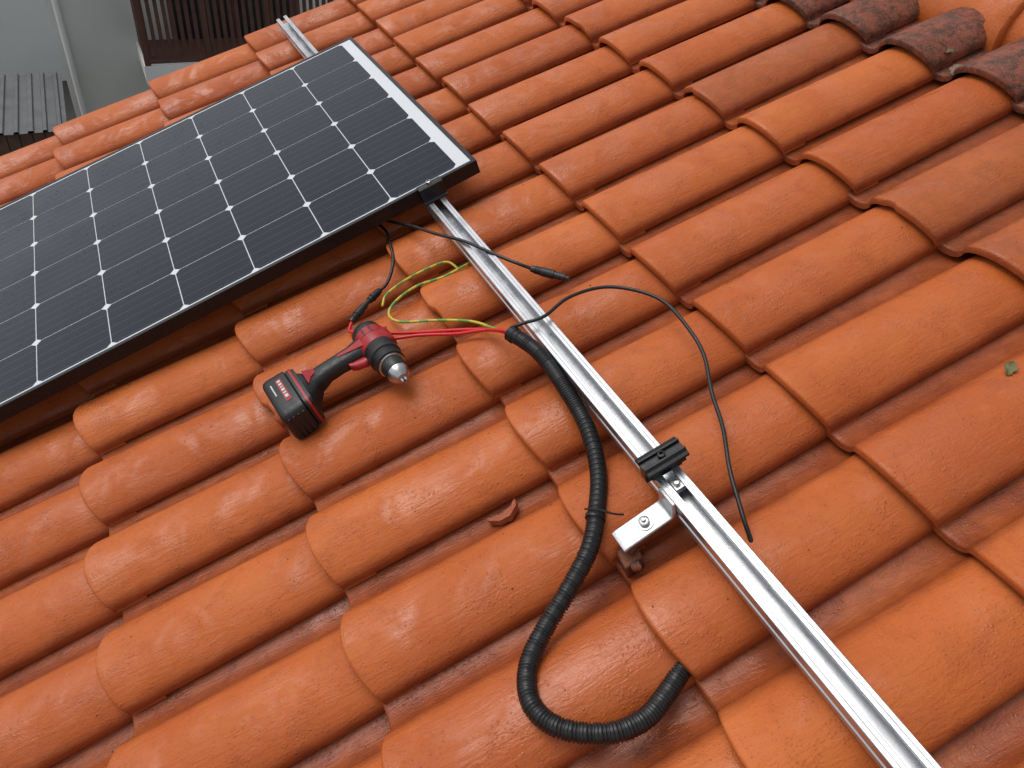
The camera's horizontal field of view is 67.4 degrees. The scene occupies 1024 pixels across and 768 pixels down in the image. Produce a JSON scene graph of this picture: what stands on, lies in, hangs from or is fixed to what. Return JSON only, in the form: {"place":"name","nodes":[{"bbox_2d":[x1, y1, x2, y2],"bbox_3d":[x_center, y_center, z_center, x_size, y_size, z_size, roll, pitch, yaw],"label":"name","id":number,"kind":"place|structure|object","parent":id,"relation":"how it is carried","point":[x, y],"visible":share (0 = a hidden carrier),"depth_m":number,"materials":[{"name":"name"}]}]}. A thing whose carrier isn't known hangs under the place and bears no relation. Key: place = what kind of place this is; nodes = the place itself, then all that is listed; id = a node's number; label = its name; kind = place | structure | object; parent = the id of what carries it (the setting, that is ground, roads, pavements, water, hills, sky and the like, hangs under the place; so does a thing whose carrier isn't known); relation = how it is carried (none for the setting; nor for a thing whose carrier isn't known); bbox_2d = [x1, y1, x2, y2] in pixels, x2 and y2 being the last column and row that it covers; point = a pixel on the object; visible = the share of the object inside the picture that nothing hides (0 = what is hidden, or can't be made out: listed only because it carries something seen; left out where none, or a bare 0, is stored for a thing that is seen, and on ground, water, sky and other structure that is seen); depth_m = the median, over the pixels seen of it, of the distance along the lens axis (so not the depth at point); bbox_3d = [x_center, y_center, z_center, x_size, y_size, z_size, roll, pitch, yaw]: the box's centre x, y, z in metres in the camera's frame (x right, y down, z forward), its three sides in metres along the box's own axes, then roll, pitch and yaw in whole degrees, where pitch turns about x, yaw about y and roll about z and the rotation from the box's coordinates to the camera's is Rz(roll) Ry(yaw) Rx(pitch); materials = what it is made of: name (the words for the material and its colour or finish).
{"place":"outdoors","nodes":[
{"label":"outdoors","id":0,"kind":"place"},
{"bbox_2d":[0,0,66,80],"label":"walls","id":1,"kind":"structure","parent":0,"point":[28,43],"depth_m":15.61,"materials":[{"name":"grey paint"}]},
{"bbox_2d":[62,81,76,120],"bbox_3d":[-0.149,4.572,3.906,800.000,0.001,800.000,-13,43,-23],"label":"ground","id":2,"kind":"structure","parent":0,"point":[70,111],"depth_m":15.35,"materials":[{"name":"grey concrete"}]},
{"bbox_2d":[0,71,66,155],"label":"garden shed","id":3,"kind":"structure","parent":2,"relation":"on","point":[32,109],"depth_m":9.94,"materials":[{"name":"metal"}]},
{"bbox_2d":[45,0,334,116],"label":"walls","id":4,"kind":"structure","parent":0,"point":[102,37],"depth_m":12.52,"materials":[{"name":"grey paint"}]},
{"bbox_2d":[51,0,86,115],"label":"downpipe","id":5,"kind":"object","parent":4,"relation":"attached to","point":[63,35],"depth_m":12.27,"materials":[{"name":"grey metal"}]},
{"bbox_2d":[136,42,196,85],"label":"balcony slab","id":6,"kind":"structure","parent":4,"relation":"attached to","point":[153,71],"depth_m":11.92,"materials":[{"name":"grey concrete"}]},
{"bbox_2d":[166,0,295,39],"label":"balcony door frame","id":7,"kind":"object","parent":4,"relation":"in","point":[234,18],"visible":0.4,"depth_m":12.98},
{"bbox_2d":[172,0,289,38],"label":"balcony door glass","id":8,"kind":"object","parent":7,"relation":"in","point":[219,17],"depth_m":12.96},
{"bbox_2d":[130,0,333,65],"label":"balcony railing","id":9,"kind":"object","parent":4,"relation":"attached to","point":[168,49],"visible":0.62,"depth_m":11.88,"materials":[{"name":"brown metal"}]},
{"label":"house walls","id":10,"kind":"object","parent":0,"visible":0},
{"bbox_2d":[807,45,967,160],"bbox_3d":[-0.461,0.418,1.406,4.345,0.025,4.910,-29,47,-7],"label":"roof underlay","id":11,"kind":"object","parent":10,"relation":"on","point":[895,45],"depth_m":1.87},
{"bbox_2d":[0,0,1023,767],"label":"tiled roof","id":12,"kind":"structure","parent":11,"relation":"on","point":[846,300],"depth_m":1.40,"materials":[{"name":"ceramic"}]},
{"bbox_2d":[263,321,409,438],"bbox_3d":[-0.340,-0.008,1.503,0.272,0.082,0.188,-29,47,-7],"label":"cordless drill","id":13,"kind":"object","parent":12,"relation":"on","point":[296,400],"visible":1,"depth_m":1.48,"materials":[{"name":"black plastic"}]},
{"bbox_2d":[381,261,457,306],"bbox_3d":[-0.209,-0.227,1.704,0.194,0.026,0.039,-29,47,-7],"label":"earth cable","id":14,"kind":"object","parent":12,"relation":"on","point":[413,275],"visible":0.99,"depth_m":1.71,"materials":[{"name":"yellow plastic"}]},
{"bbox_2d":[348,321,506,334],"bbox_3d":[-0.154,-0.106,1.549,0.445,0.153,0.054,22,41,19],"label":"red cable","id":15,"kind":"object","parent":12,"relation":"on","point":[350,331],"visible":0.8,"depth_m":1.56,"materials":[{"name":"red plastic"}]},
{"bbox_2d":[387,262,495,327],"bbox_3d":[-0.118,-0.130,1.562,0.219,0.070,0.372,-29,47,-7],"label":"earth cable","id":16,"kind":"object","parent":12,"relation":"on","point":[433,320],"visible":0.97,"depth_m":1.62,"materials":[{"name":"yellow plastic"}]},
{"bbox_2d":[382,326,504,339],"bbox_3d":[-0.144,-0.109,1.533,0.330,0.124,0.053,18,40,14],"label":"red cable","id":17,"kind":"object","parent":12,"relation":"on","point":[440,334],"visible":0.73,"depth_m":1.55,"materials":[{"name":"red plastic"}]},
{"bbox_2d":[96,184,901,766],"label":"tile crumbs","id":18,"kind":"object","parent":12,"relation":"on","point":[414,564],"visible":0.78,"depth_m":1.27,"materials":[{"name":"ceramic"}]},
{"bbox_2d":[487,499,517,524],"bbox_3d":[-0.014,0.223,1.317,0.059,0.017,0.033,-29,47,-7],"label":"tile fragment","id":19,"kind":"object","parent":12,"relation":"on","point":[506,516],"visible":1,"depth_m":1.31,"materials":[{"name":"ceramic"}]},
{"bbox_2d":[504,325,690,745],"bbox_3d":[0.049,0.207,1.225,0.333,0.132,0.706,-29,47,-7],"label":"corrugated conduit","id":20,"kind":"object","parent":12,"relation":"on","point":[651,712],"visible":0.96,"depth_m":1.10,"materials":[{"name":"black plastic"}]},
{"bbox_2d":[513,285,752,542],"bbox_3d":[0.259,0.042,1.282,0.278,0.115,0.631,-29,47,-7],"label":"solar cable","id":21,"kind":"object","parent":12,"relation":"on","point":[717,410],"visible":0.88,"depth_m":1.33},
{"bbox_2d":[612,487,675,577],"bbox_3d":[0.201,0.232,1.158,0.081,0.137,0.060,-13,43,-23],"label":"roof hook","id":22,"kind":"object","parent":12,"relation":"attached to","point":[632,535],"visible":1,"depth_m":1.15,"materials":[{"name":"metal"}]},
{"bbox_2d":[276,15,941,767],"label":"mounting rail","id":23,"kind":"object","parent":22,"relation":"attached to","point":[866,715],"visible":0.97,"depth_m":1.07,"materials":[{"name":"metal"}]},
{"bbox_2d":[0,37,479,422],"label":"solar panel","id":24,"kind":"object","parent":23,"relation":"on","point":[125,251],"visible":1,"depth_m":1.97,"materials":[{"name":"black glass"}]},
{"bbox_2d":[348,224,394,323],"bbox_3d":[-0.358,-0.294,1.798,0.183,0.051,0.384,-29,47,-7],"label":"solar cable","id":25,"kind":"object","parent":24,"relation":"attached to","point":[359,311],"visible":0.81,"depth_m":1.71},
{"bbox_2d":[386,220,569,280],"bbox_3d":[-0.196,-0.333,1.750,0.387,0.060,0.665,-29,47,-7],"label":"solar cable","id":26,"kind":"object","parent":24,"relation":"attached to","point":[546,272],"visible":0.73,"depth_m":1.60,"materials":[{"name":"black rubber"}]},
{"bbox_2d":[416,176,448,205],"bbox_3d":[-0.188,-0.455,1.796,0.062,0.047,0.030,-29,47,-7],"label":"panel clamp","id":27,"kind":"object","parent":23,"relation":"attached to","point":[431,191],"visible":1,"depth_m":1.79,"materials":[{"name":"metal"}]},
{"bbox_2d":[634,437,689,492],"bbox_3d":[0.233,0.126,1.150,0.072,0.048,0.065,-29,47,-7],"label":"panel clamp","id":28,"kind":"object","parent":23,"relation":"attached to","point":[665,457],"visible":1,"depth_m":1.14,"materials":[{"name":"metal"}]},
{"bbox_2d":[849,0,1023,51],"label":"ridge tiles","id":29,"kind":"object","parent":12,"relation":"on","point":[1003,24],"visible":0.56,"depth_m":1.80,"materials":[{"name":"ceramic"}]},
{"bbox_2d":[949,64,962,75],"bbox_3d":[1.018,-0.721,1.759,0.046,0.007,0.032,-29,47,-7],"label":"fallen leaf","id":30,"kind":"object","parent":12,"relation":"on","point":[953,67],"visible":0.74,"depth_m":1.76,"materials":[{"name":"beige plant"}]},
{"bbox_2d":[1004,361,1017,375],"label":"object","id":31,"kind":"object","parent":12,"relation":"on","point":[1010,367],"visible":1,"depth_m":1.19,"materials":[{"name":"green plant"}]}
]}

